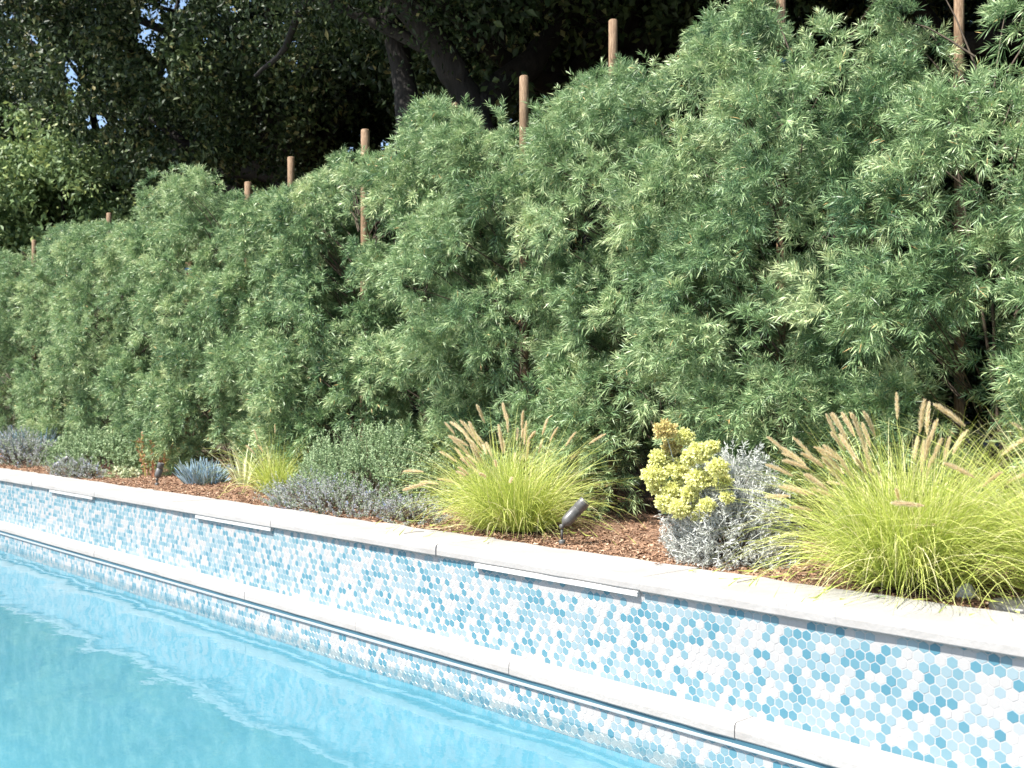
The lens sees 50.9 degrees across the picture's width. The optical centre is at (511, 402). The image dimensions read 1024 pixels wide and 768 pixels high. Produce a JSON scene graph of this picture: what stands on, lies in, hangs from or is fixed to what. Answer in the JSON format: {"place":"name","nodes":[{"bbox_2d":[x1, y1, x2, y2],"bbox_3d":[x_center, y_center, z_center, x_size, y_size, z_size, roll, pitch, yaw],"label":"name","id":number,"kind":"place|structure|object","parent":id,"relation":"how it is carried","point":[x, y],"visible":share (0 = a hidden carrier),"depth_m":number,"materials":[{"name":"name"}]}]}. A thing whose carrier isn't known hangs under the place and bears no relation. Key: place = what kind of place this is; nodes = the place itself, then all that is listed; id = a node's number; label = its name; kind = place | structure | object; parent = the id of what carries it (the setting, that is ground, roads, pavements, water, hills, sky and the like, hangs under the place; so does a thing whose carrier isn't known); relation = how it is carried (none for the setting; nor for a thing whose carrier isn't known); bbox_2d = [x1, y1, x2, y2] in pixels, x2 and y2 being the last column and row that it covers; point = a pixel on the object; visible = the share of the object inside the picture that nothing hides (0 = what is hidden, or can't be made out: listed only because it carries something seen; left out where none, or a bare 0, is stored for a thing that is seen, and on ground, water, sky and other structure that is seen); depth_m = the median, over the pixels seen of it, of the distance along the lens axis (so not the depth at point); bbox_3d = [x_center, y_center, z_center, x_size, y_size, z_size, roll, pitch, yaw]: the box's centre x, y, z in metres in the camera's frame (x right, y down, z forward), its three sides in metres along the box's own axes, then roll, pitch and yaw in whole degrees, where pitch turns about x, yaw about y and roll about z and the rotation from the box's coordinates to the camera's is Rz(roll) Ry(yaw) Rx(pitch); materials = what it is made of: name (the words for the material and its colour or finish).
{"place":"outdoors","nodes":[
{"label":"outdoors","id":0,"kind":"place"},
{"bbox_2d":[3,0,511,358],"label":"sky","id":1,"kind":"structure","parent":0,"point":[71,73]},
{"bbox_2d":[1,374,1023,514],"bbox_3d":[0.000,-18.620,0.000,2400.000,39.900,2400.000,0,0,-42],"label":"ground","id":2,"kind":"structure","parent":0,"point":[980,449],"depth_m":16.18,"materials":[{"name":"soil"}]},
{"bbox_2d":[0,84,159,400],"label":"laurel tree","id":3,"kind":"object","parent":2,"relation":"on","point":[46,180],"visible":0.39,"depth_m":21.07,"materials":[{"name":"green plant"}]},
{"bbox_2d":[121,266,226,429],"bbox_3d":[-8.915,-0.182,33.205,10.043,10.102,8.140,0,0,22],"label":"oak tree","id":4,"kind":"object","parent":2,"relation":"on","point":[183,400],"depth_m":31.95,"materials":[{"name":"green plant"}]},
{"bbox_2d":[0,0,388,373],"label":"oak tree","id":5,"kind":"object","parent":2,"relation":"on","point":[8,89],"visible":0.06,"depth_m":24.67,"materials":[{"name":"green plant"}]},
{"bbox_2d":[0,0,532,448],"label":"oak tree","id":6,"kind":"object","parent":2,"relation":"on","point":[307,119],"visible":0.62,"depth_m":17.61,"materials":[{"name":"green plant"}]},
{"bbox_2d":[154,188,433,436],"bbox_3d":[-3.697,-0.224,26.149,11.156,10.201,8.968,0,0,8],"label":"oak tree","id":7,"kind":"object","parent":2,"relation":"on","point":[373,230],"visible":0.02,"depth_m":24.12,"materials":[{"name":"green plant"}]},
{"bbox_2d":[132,0,592,422],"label":"oak tree","id":8,"kind":"object","parent":2,"relation":"on","point":[429,37],"visible":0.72,"depth_m":10.92,"materials":[{"name":"green plant"}]},
{"bbox_2d":[0,454,1023,608],"bbox_3d":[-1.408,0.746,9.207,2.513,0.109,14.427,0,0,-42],"label":"bark mulch","id":9,"kind":"object","parent":2,"relation":"on","point":[235,498],"visible":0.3,"depth_m":5.98,"materials":[{"name":"brown wood"}]},
{"bbox_2d":[0,424,58,467],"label":"flowering catmint","id":10,"kind":"object","parent":9,"relation":"on","point":[36,448],"visible":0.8,"depth_m":13.00,"materials":[{"name":"grey plant"}]},
{"bbox_2d":[0,424,61,460],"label":"flowering catmint","id":11,"kind":"object","parent":9,"relation":"on","point":[46,437],"visible":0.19,"depth_m":13.77,"materials":[{"name":"grey plant"}]},
{"bbox_2d":[32,240,35,421],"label":"garden stake","id":12,"kind":"object","parent":9,"relation":"on","point":[33,246],"visible":0.23,"depth_m":15.98,"materials":[{"name":"brown wood"}]},
{"bbox_2d":[0,243,70,434],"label":"hedge shrub","id":13,"kind":"object","parent":9,"relation":"on","point":[18,351],"visible":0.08,"depth_m":16.49,"materials":[{"name":"green plant"}]},
{"bbox_2d":[0,219,112,436],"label":"hedge shrub","id":14,"kind":"object","parent":9,"relation":"on","point":[7,271],"visible":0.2,"depth_m":15.23,"materials":[{"name":"green plant"}]},
{"bbox_2d":[50,456,68,472],"bbox_3d":[-4.873,0.680,11.599,0.208,0.231,0.062,0,0,-11],"label":"spotlight","id":15,"kind":"object","parent":9,"relation":"on","point":[66,458],"visible":0.3,"depth_m":11.58,"materials":[{"name":"grey metal"}]},
{"bbox_2d":[42,450,108,478],"bbox_3d":[-4.510,0.636,11.137,0.511,0.324,1.317,0,0,-42],"label":"flowering catmint","id":16,"kind":"object","parent":9,"relation":"on","point":[84,468],"visible":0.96,"depth_m":11.02,"materials":[{"name":"grey plant"}]},
{"bbox_2d":[5,218,162,449],"bbox_3d":[-5.652,-0.880,14.502,2.117,3.453,2.511,0,0,-42],"label":"hedge shrub","id":17,"kind":"object","parent":9,"relation":"on","point":[45,417],"visible":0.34,"depth_m":14.06,"materials":[{"name":"green plant"}]},
{"bbox_2d":[32,423,160,472],"bbox_3d":[-4.807,0.506,12.477,1.030,0.584,3.092,0,0,-42],"label":"catmint","id":18,"kind":"object","parent":9,"relation":"on","point":[107,447],"visible":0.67,"depth_m":12.03,"materials":[{"name":"green plant"}]},
{"bbox_2d":[106,213,111,432],"bbox_3d":[-5.437,-0.817,14.503,0.068,3.493,0.069,0,0,-42],"label":"garden stake","id":19,"kind":"object","parent":9,"relation":"on","point":[108,216],"visible":0.18,"depth_m":14.47,"materials":[{"name":"brown wood"}]},
{"bbox_2d":[34,185,200,459],"bbox_3d":[-4.730,-0.936,13.315,2.170,3.656,2.282,0,0,-14],"label":"hedge shrub","id":20,"kind":"object","parent":9,"relation":"on","point":[70,341],"visible":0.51,"depth_m":12.81,"materials":[{"name":"green plant"}]},
{"bbox_2d":[104,465,139,478],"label":"succulent","id":21,"kind":"object","parent":9,"relation":"on","point":[122,472],"visible":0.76,"depth_m":10.75,"materials":[{"name":"green plant"}]},
{"bbox_2d":[132,432,179,475],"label":"orange stemmed plant","id":22,"kind":"object","parent":9,"relation":"on","point":[144,464],"visible":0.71,"depth_m":10.85,"materials":[{"name":"orange plant"}]},
{"bbox_2d":[155,462,163,485],"bbox_3d":[-3.249,0.670,9.911,0.086,0.250,0.060,0,0,-6],"label":"spotlight","id":23,"kind":"object","parent":9,"relation":"on","point":[159,470],"visible":0.95,"depth_m":9.89,"materials":[{"name":"grey metal"}]},
{"bbox_2d":[91,161,281,469],"bbox_3d":[-3.688,-0.931,12.333,2.217,3.616,2.357,0,0,-42],"label":"hedge shrub","id":24,"kind":"object","parent":9,"relation":"on","point":[124,244],"visible":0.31,"depth_m":11.89,"materials":[{"name":"green plant"}]},
{"bbox_2d":[185,262,192,465],"bbox_3d":[-3.575,-0.315,11.897,0.096,2.490,0.098,0,0,-42],"label":"garden stake","id":25,"kind":"object","parent":9,"relation":"on","point":[191,263],"visible":0.12,"depth_m":11.86,"materials":[{"name":"brown wood"}]},
{"bbox_2d":[172,457,235,484],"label":"blue succulent","id":26,"kind":"object","parent":9,"relation":"on","point":[202,474],"visible":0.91,"depth_m":9.80,"materials":[{"name":"blue plant"}]},
{"bbox_2d":[118,164,333,476],"bbox_3d":[-2.944,-0.844,11.325,2.257,3.466,2.501,0,0,-42],"label":"hedge shrub","id":27,"kind":"object","parent":9,"relation":"on","point":[161,406],"visible":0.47,"depth_m":10.79,"materials":[{"name":"green plant"}]},
{"bbox_2d":[206,436,262,485],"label":"strap plant","id":28,"kind":"object","parent":9,"relation":"on","point":[240,472],"visible":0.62,"depth_m":9.56,"materials":[{"name":"green plant"}]},
{"bbox_2d":[244,181,251,467],"bbox_3d":[-2.802,-0.708,11.408,0.077,3.275,0.079,0,0,-42],"label":"garden stake","id":29,"kind":"object","parent":9,"relation":"on","point":[247,188],"visible":0.15,"depth_m":11.38,"materials":[{"name":"brown wood"}]},
{"bbox_2d":[195,422,333,497],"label":"fountain grass","id":30,"kind":"object","parent":9,"relation":"on","point":[264,478],"depth_m":8.88,"materials":[{"name":"green plant"}]},
{"bbox_2d":[287,156,294,409],"bbox_3d":[-2.229,-0.776,10.844,0.073,3.412,0.075,0,0,-42],"label":"garden stake","id":31,"kind":"object","parent":9,"relation":"on","point":[290,169],"visible":0.15,"depth_m":10.81,"materials":[{"name":"brown wood"}]},
{"bbox_2d":[191,163,423,479],"bbox_3d":[-2.077,-0.785,10.406,2.109,3.411,2.359,0,0,-42],"label":"hedge shrub","id":32,"kind":"object","parent":9,"relation":"on","point":[219,364],"visible":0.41,"depth_m":9.96,"materials":[{"name":"green plant"}]},
{"bbox_2d":[252,465,405,517],"bbox_3d":[-1.328,0.616,7.674,0.706,0.364,1.723,0,0,-42],"label":"flowering catmint","id":33,"kind":"object","parent":9,"relation":"on","point":[286,500],"visible":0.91,"depth_m":7.53,"materials":[{"name":"grey plant"}]},
{"bbox_2d":[229,98,470,488],"bbox_3d":[-1.367,-0.900,9.527,2.176,3.571,2.216,0,0,-42],"label":"hedge shrub","id":34,"kind":"object","parent":9,"relation":"on","point":[293,273],"visible":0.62,"depth_m":9.07,"materials":[{"name":"green plant"}]},
{"bbox_2d":[360,129,369,475],"bbox_3d":[-1.278,-0.721,9.331,0.091,3.302,0.097,0,0,-42],"label":"garden stake","id":35,"kind":"object","parent":9,"relation":"on","point":[365,136],"visible":0.25,"depth_m":9.30,"materials":[{"name":"brown wood"}]},
{"bbox_2d":[287,418,463,509],"bbox_3d":[-1.161,0.453,8.212,0.923,0.689,2.104,0,0,-42],"label":"catmint","id":36,"kind":"object","parent":9,"relation":"on","point":[344,458],"visible":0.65,"depth_m":7.91,"materials":[{"name":"green plant"}]},
{"bbox_2d":[369,484,453,525],"bbox_3d":[-0.632,0.639,6.912,0.582,0.317,0.618,0,0,3],"label":"flowering catmint","id":37,"kind":"object","parent":9,"relation":"on","point":[396,509],"visible":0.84,"depth_m":6.85,"materials":[{"name":"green plant"}]},
{"bbox_2d":[320,88,576,497],"bbox_3d":[-0.475,-0.859,8.695,2.088,3.534,2.285,0,0,-42],"label":"hedge shrub","id":38,"kind":"object","parent":9,"relation":"on","point":[367,263],"visible":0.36,"depth_m":8.16,"materials":[{"name":"green plant"}]},
{"bbox_2d":[452,102,457,476],"bbox_3d":[-0.500,-0.852,9.437,0.058,3.564,0.060,0,0,-42],"label":"garden stake","id":39,"kind":"object","parent":9,"relation":"on","point":[453,191],"visible":0.09,"depth_m":9.41,"materials":[{"name":"brown wood"}]},
{"bbox_2d":[366,403,645,544],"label":"fountain grass","id":40,"kind":"object","parent":9,"relation":"on","point":[512,503],"depth_m":6.19,"materials":[{"name":"green plant"}]},
{"bbox_2d":[519,75,528,484],"bbox_3d":[0.090,-0.767,8.102,0.083,3.394,0.085,0,0,-42],"label":"garden stake","id":41,"kind":"object","parent":9,"relation":"on","point":[523,96],"visible":0.26,"depth_m":8.07,"materials":[{"name":"brown wood"}]},
{"bbox_2d":[377,55,685,508],"bbox_3d":[0.100,-0.785,7.771,2.198,3.338,2.281,0,0,-42],"label":"hedge shrub","id":42,"kind":"object","parent":9,"relation":"on","point":[437,339],"visible":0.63,"depth_m":7.35,"materials":[{"name":"green plant"}]},
{"bbox_2d":[559,497,589,544],"bbox_3d":[0.335,0.651,5.798,0.170,0.289,0.066,0,0,-6],"label":"spotlight","id":43,"kind":"object","parent":9,"relation":"on","point":[578,508],"visible":0.95,"depth_m":5.77,"materials":[{"name":"grey metal"}]},
{"bbox_2d":[608,19,617,503],"bbox_3d":[0.729,-0.918,7.763,0.065,3.696,0.067,0,0,-42],"label":"garden stake","id":44,"kind":"object","parent":9,"relation":"on","point":[612,36],"visible":0.21,"depth_m":7.73,"materials":[{"name":"brown wood"}]},
{"bbox_2d":[492,0,844,520],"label":"hedge shrub","id":45,"kind":"object","parent":9,"relation":"on","point":[571,399],"visible":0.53,"depth_m":6.65,"materials":[{"name":"green plant"}]},
{"bbox_2d":[639,418,735,560],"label":"yellow flowers","id":46,"kind":"object","parent":9,"relation":"on","point":[657,473],"visible":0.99,"depth_m":5.11,"materials":[{"name":"yellow plant"}]},
{"bbox_2d":[655,439,804,571],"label":"silver shrub","id":47,"kind":"object","parent":9,"relation":"on","point":[716,527],"visible":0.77,"depth_m":5.04,"materials":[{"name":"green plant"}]},
{"bbox_2d":[776,0,785,517],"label":"garden stake","id":48,"kind":"object","parent":9,"relation":"on","point":[782,4],"visible":0.2,"depth_m":6.74,"materials":[{"name":"brown wood"}]},
{"bbox_2d":[592,0,980,536],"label":"hedge shrub","id":49,"kind":"object","parent":9,"relation":"on","point":[700,240],"visible":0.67,"depth_m":5.68,"materials":[{"name":"green plant"}]},
{"bbox_2d":[688,393,1023,620],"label":"fountain grass","id":50,"kind":"object","parent":9,"relation":"on","point":[866,542],"depth_m":4.25,"materials":[{"name":"green plant"}]},
{"bbox_2d":[749,0,1023,546],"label":"hedge shrub","id":51,"kind":"object","parent":9,"relation":"on","point":[866,272],"visible":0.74,"depth_m":5.05,"materials":[{"name":"green plant"}]},
{"bbox_2d":[840,383,1023,615],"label":"fountain grass","id":52,"kind":"object","parent":9,"relation":"on","point":[965,472],"depth_m":4.09,"materials":[{"name":"green plant"}]},
{"bbox_2d":[954,0,963,506],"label":"garden stake","id":53,"kind":"object","parent":9,"relation":"on","point":[959,39],"visible":0.29,"depth_m":6.04,"materials":[{"name":"brown wood"}]},
{"bbox_2d":[955,583,976,598],"bbox_3d":[1.785,0.750,4.231,0.064,0.087,0.079,0,0,-42],"label":"rock","id":54,"kind":"object","parent":9,"relation":"on","point":[960,594],"visible":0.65,"depth_m":4.21,"materials":[{"name":"grey stone"}]},
{"bbox_2d":[948,2,1023,522],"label":"hedge shrub","id":55,"kind":"object","parent":9,"relation":"on","point":[1013,355],"visible":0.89,"depth_m":4.71,"materials":[{"name":"green plant"}]},
{"bbox_2d":[988,597,1023,613],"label":"rock","id":56,"kind":"object","parent":9,"relation":"on","point":[1000,606],"visible":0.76,"depth_m":3.95,"materials":[{"name":"grey stone"}]},
{"bbox_2d":[332,139,761,446],"bbox_3d":[0.880,-0.182,20.289,8.140,10.102,10.043,0,0,12],"label":"oak tree","id":57,"kind":"object","parent":2,"relation":"on","point":[478,238],"visible":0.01,"depth_m":18.55,"materials":[{"name":"green plant"}]},
{"bbox_2d":[536,12,618,408],"bbox_3d":[1.523,-4.345,13.641,5.943,9.135,7.637,0,0,-42],"label":"oak tree","id":58,"kind":"object","parent":2,"relation":"on","point":[576,64],"visible":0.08,"depth_m":12.61,"materials":[{"name":"green plant"}]},
{"bbox_2d":[278,0,969,467],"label":"oak tree","id":59,"kind":"object","parent":2,"relation":"on","point":[650,28],"visible":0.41,"depth_m":12.00,"materials":[{"name":"green plant"}]},
{"bbox_2d":[371,7,972,260],"bbox_3d":[2.820,-2.022,23.573,15.238,13.933,12.249,0,0,39],"label":"oak tree","id":60,"kind":"object","parent":2,"relation":"on","point":[511,121],"depth_m":19.94,"materials":[{"name":"green plant"}]},
{"bbox_2d":[499,1,1023,466],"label":"oak tree","id":61,"kind":"object","parent":2,"relation":"on","point":[975,381],"visible":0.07,"depth_m":13.22,"materials":[{"name":"green plant"}]},
{"bbox_2d":[697,0,1023,392],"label":"oak tree","id":62,"kind":"object","parent":2,"relation":"on","point":[971,16],"visible":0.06,"depth_m":13.75,"materials":[{"name":"green plant"}]},
{"bbox_2d":[757,0,1023,57],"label":"oak tree","id":63,"kind":"object","parent":2,"relation":"on","point":[974,42],"visible":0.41,"depth_m":10.27,"materials":[{"name":"green plant"}]},
{"bbox_2d":[965,33,1023,282],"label":"oak tree","id":64,"kind":"object","parent":2,"relation":"on","point":[1005,161],"visible":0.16,"depth_m":10.02,"materials":[{"name":"green plant"}]},
{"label":"pool basin","id":65,"kind":"structure","parent":0,"visible":0},
{"bbox_2d":[0,468,1023,767],"bbox_3d":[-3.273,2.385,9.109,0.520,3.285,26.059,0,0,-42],"label":"swimming pool","id":66,"kind":"structure","parent":65,"relation":"on","point":[178,630],"depth_m":5.65,"materials":[{"name":"blue tile"}]}
]}

